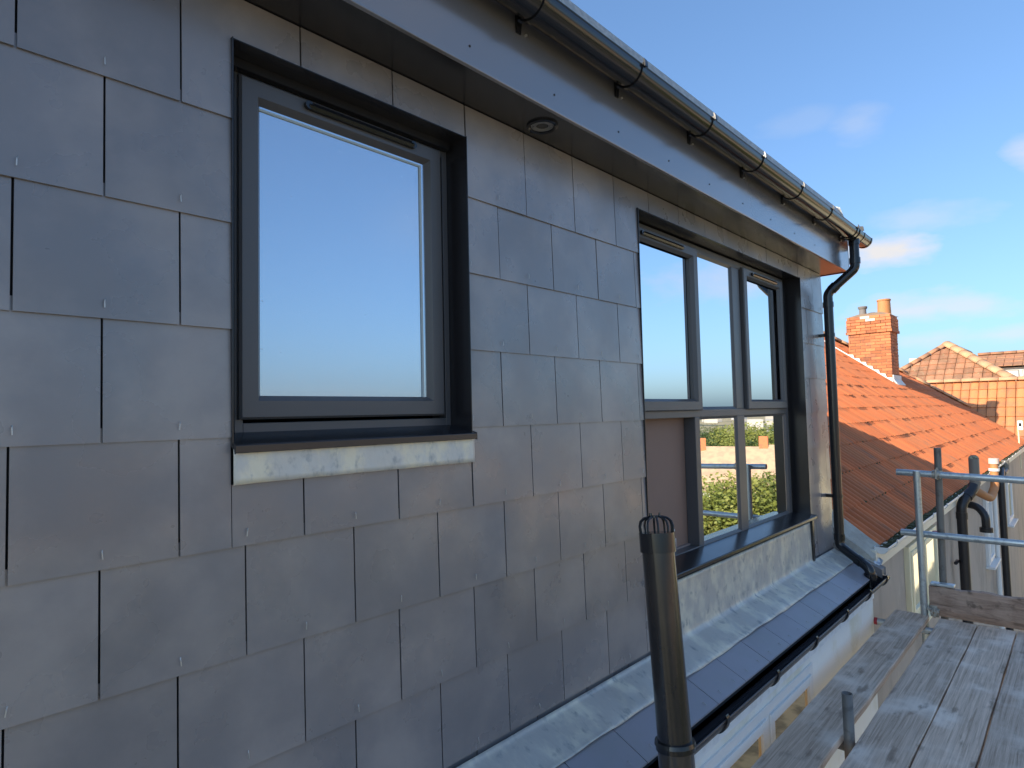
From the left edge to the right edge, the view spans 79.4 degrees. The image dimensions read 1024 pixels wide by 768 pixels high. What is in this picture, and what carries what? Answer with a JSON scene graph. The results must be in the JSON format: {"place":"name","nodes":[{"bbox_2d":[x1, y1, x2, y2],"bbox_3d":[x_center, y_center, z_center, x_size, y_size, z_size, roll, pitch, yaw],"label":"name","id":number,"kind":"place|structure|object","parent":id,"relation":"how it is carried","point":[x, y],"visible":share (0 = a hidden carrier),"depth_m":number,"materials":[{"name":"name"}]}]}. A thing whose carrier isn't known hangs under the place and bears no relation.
{"place":"outdoors","nodes":[
{"label":"outdoors","id":0,"kind":"place"},
{"bbox_2d":[570,0,1023,367],"label":"sky","id":1,"kind":"structure","parent":0,"point":[906,117],"materials":[{"name":"blue"}]},
{"bbox_2d":[838,448,1023,750],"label":"scaffold","id":2,"kind":"object","parent":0,"point":[937,474],"visible":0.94,"depth_m":4.61,"materials":[{"name":"silver metal"}]},
{"bbox_2d":[751,610,928,767],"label":"scaffold board","id":3,"kind":"object","parent":2,"relation":"on","point":[811,735],"visible":0.96,"depth_m":3.31,"materials":[{"name":"grey wood"}]},
{"bbox_2d":[841,691,854,758],"bbox_3d":[1.597,1.768,2.910,0.048,0.604,0.052,-4,-4,43],"label":"short tube","id":4,"kind":"object","parent":2,"relation":"attached to","point":[848,720],"visible":0.69,"depth_m":2.90,"materials":[{"name":"grey metal"}]},
{"bbox_2d":[839,618,976,767],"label":"scaffold board","id":5,"kind":"object","parent":2,"relation":"on","point":[894,732],"visible":0.92,"depth_m":3.23,"materials":[{"name":"grey wood"}]},
{"bbox_2d":[910,625,1016,767],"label":"scaffold board","id":6,"kind":"object","parent":2,"relation":"on","point":[956,734],"visible":0.92,"depth_m":3.19,"materials":[{"name":"grey wood"}]},
{"bbox_2d":[929,585,1023,629],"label":"toe board","id":7,"kind":"object","parent":2,"relation":"attached to","point":[987,608],"visible":0.99,"depth_m":4.39,"materials":[{"name":"wood"}]},
{"bbox_2d":[977,631,1023,767],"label":"scaffold board","id":8,"kind":"object","parent":2,"relation":"on","point":[1004,745],"visible":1,"depth_m":3.01,"materials":[{"name":"grey wood"}]},
{"bbox_2d":[901,341,1015,383],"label":"hipped house","id":9,"kind":"structure","parent":0,"point":[950,360],"depth_m":21.94,"materials":[{"name":"tile"}]},
{"bbox_3d":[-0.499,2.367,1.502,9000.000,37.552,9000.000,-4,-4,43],"label":"ground","id":10,"kind":"structure","parent":0,"visible":0},
{"bbox_2d":[0,0,889,767],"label":"dormer house","id":11,"kind":"structure","parent":10,"relation":"on","point":[388,382],"depth_m":1.86,"materials":[{"name":"tile"}]},
{"bbox_2d":[230,36,476,453],"bbox_3d":[-0.464,-0.332,1.832,0.192,1.022,0.789,-4,-4,43],"label":"window","id":12,"kind":"structure","parent":11,"relation":"in","point":[350,277],"depth_m":1.82,"materials":[{"name":"glass"}]},
{"bbox_2d":[638,512,695,767],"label":"vent pipe","id":13,"kind":"object","parent":11,"relation":"attached to","point":[674,742],"visible":1,"depth_m":2.01,"materials":[{"name":"plastic"}]},
{"bbox_2d":[636,208,817,578],"bbox_3d":[1.294,0.105,3.679,0.224,1.815,2.335,-4,-4,43],"label":"window","id":14,"kind":"structure","parent":11,"relation":"in","point":[725,420],"depth_m":3.66,"materials":[{"name":"glass"}]},
{"bbox_2d":[699,662,813,767],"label":"window","id":15,"kind":"structure","parent":11,"relation":"in","point":[746,746],"depth_m":3.08,"materials":[{"name":"white plastic"}]},
{"bbox_2d":[868,557,882,564],"bbox_3d":[2.696,1.309,4.796,0.315,0.198,0.147,-4,-4,43],"label":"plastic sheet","id":16,"kind":"object","parent":11,"relation":"on","point":[879,561],"visible":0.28,"depth_m":4.69,"materials":[{"name":"grey plastic"}]},
{"bbox_2d":[824,299,1023,708],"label":"neighbour house","id":17,"kind":"structure","parent":10,"relation":"on","point":[893,417],"depth_m":9.25,"materials":[{"name":"tile"}]},
{"bbox_2d":[903,525,938,620],"bbox_3d":[4.144,1.883,6.165,0.140,0.730,1.510,-4,-4,43],"label":"window","id":18,"kind":"structure","parent":17,"relation":"in","point":[931,544],"depth_m":5.86,"materials":[{"name":"white plastic"}]},
{"bbox_2d":[954,483,977,623],"bbox_3d":[5.610,3.911,7.453,0.440,5.391,0.136,-1,-3,-13],"label":"drainpipe","id":19,"kind":"object","parent":17,"relation":"attached to","point":[966,498],"depth_m":7.50,"materials":[{"name":"black plastic"}]},
{"bbox_2d":[968,455,980,491],"bbox_3d":[5.703,1.134,7.636,0.192,0.500,0.118,0,-3,-18],"label":"vent stub","id":20,"kind":"object","parent":17,"relation":"attached to","point":[973,464],"visible":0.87,"depth_m":7.61,"materials":[{"name":"grey metal"}]},
{"bbox_2d":[967,501,993,532],"bbox_3d":[6.241,1.776,8.275,0.148,0.387,0.355,0,-3,-27],"label":"waste outlet","id":21,"kind":"object","parent":17,"relation":"attached to","point":[986,527],"visible":0.95,"depth_m":8.17,"materials":[{"name":"black plastic"}]},
{"bbox_2d":[976,458,999,501],"bbox_3d":[7.023,1.433,9.124,1.081,0.601,0.171,1,-4,-38],"label":"terracotta bend","id":22,"kind":"object","parent":17,"relation":"attached to","point":[991,494],"visible":0.8,"depth_m":9.32,"materials":[{"name":"orange ceramic"}]},
{"bbox_2d":[983,499,1000,569],"bbox_3d":[7.908,2.404,10.176,0.140,1.135,0.850,-4,-4,43],"label":"window","id":23,"kind":"structure","parent":17,"relation":"in","point":[992,563],"depth_m":10.01,"materials":[{"name":"white plastic"}]},
{"bbox_2d":[992,496,1004,628],"bbox_3d":[8.286,4.153,10.424,0.072,5.080,0.071,-4,-4,43],"label":"white downpipe","id":24,"kind":"object","parent":17,"relation":"attached to","point":[997,552],"visible":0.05,"depth_m":10.47,"materials":[{"name":"plastic"}]},
{"bbox_2d":[998,460,1013,630],"bbox_3d":[9.005,4.061,11.127,0.155,5.300,0.814,-4,-4,43],"label":"drainpipe","id":25,"kind":"object","parent":17,"relation":"attached to","point":[1004,469],"depth_m":10.91,"materials":[{"name":"black plastic"}]},
{"bbox_2d":[1005,483,1018,527],"bbox_3d":[10.378,2.429,12.830,0.140,0.935,1.100,-4,-4,43],"label":"window","id":26,"kind":"structure","parent":17,"relation":"in","point":[1011,521],"depth_m":12.71,"materials":[{"name":"white plastic"}]},
{"bbox_2d":[1017,421,1023,467],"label":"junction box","id":27,"kind":"object","parent":17,"relation":"attached to","point":[1019,425],"visible":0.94,"depth_m":15.66,"materials":[{"name":"white plastic"}]},
{"bbox_2d":[926,376,1023,439],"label":"wing","id":28,"kind":"structure","parent":10,"relation":"on","point":[1000,402],"depth_m":18.46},
{"bbox_2d":[978,350,1023,375],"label":"house","id":29,"kind":"structure","parent":10,"relation":"on","point":[1012,362],"depth_m":26.05,"materials":[{"name":"tile"}]},
{"bbox_2d":[1006,370,1018,375],"bbox_3d":[20.634,-0.411,25.470,0.500,0.320,0.045,-4,-4,43],"label":"window","id":30,"kind":"structure","parent":29,"relation":"in","point":[1016,372],"depth_m":25.39,"materials":[{"name":"white plastic"}]}
]}

